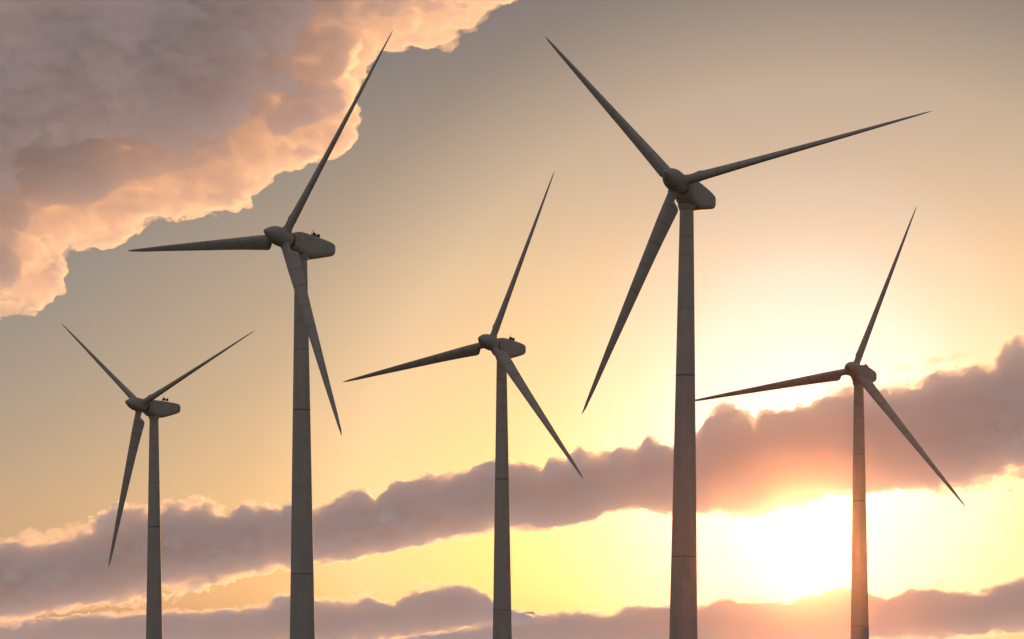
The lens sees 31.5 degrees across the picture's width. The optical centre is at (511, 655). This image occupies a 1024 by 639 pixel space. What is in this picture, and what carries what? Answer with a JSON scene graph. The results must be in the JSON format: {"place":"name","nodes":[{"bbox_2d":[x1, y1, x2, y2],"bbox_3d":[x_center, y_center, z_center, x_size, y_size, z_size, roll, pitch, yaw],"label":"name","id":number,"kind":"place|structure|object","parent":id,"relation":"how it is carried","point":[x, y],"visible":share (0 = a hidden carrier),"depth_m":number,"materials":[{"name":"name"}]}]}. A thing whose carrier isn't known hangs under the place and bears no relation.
{"place":"outdoors","nodes":[
{"label":"outdoors","id":0,"kind":"place"},
{"bbox_2d":[0,0,1023,638],"label":"sky","id":1,"kind":"structure","parent":0,"point":[125,125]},
{"bbox_3d":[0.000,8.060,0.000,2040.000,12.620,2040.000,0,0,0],"label":"ground","id":2,"kind":"structure","parent":0,"visible":0},
{"bbox_2d":[62,324,254,638],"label":"wind turbine","id":3,"kind":"object","parent":2,"relation":"on","point":[151,408],"visible":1,"depth_m":448.18,"materials":[{"name":"paint"}]},
{"bbox_2d":[128,31,392,638],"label":"wind turbine","id":4,"kind":"object","parent":2,"relation":"on","point":[299,249],"visible":1,"depth_m":320.39,"materials":[{"name":"paint"}]},
{"bbox_2d":[343,171,582,638],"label":"wind turbine","id":5,"kind":"object","parent":2,"relation":"on","point":[504,351],"visible":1,"depth_m":402.57,"materials":[{"name":"paint"}]},
{"bbox_2d":[545,36,930,638],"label":"wind turbine","id":6,"kind":"object","parent":2,"relation":"on","point":[690,193],"visible":1,"depth_m":289.98,"materials":[{"name":"paint"}]},
{"bbox_2d":[695,206,964,638],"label":"wind turbine","id":7,"kind":"object","parent":2,"relation":"on","point":[863,377],"visible":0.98,"depth_m":419.38,"materials":[{"name":"paint"}]}
]}

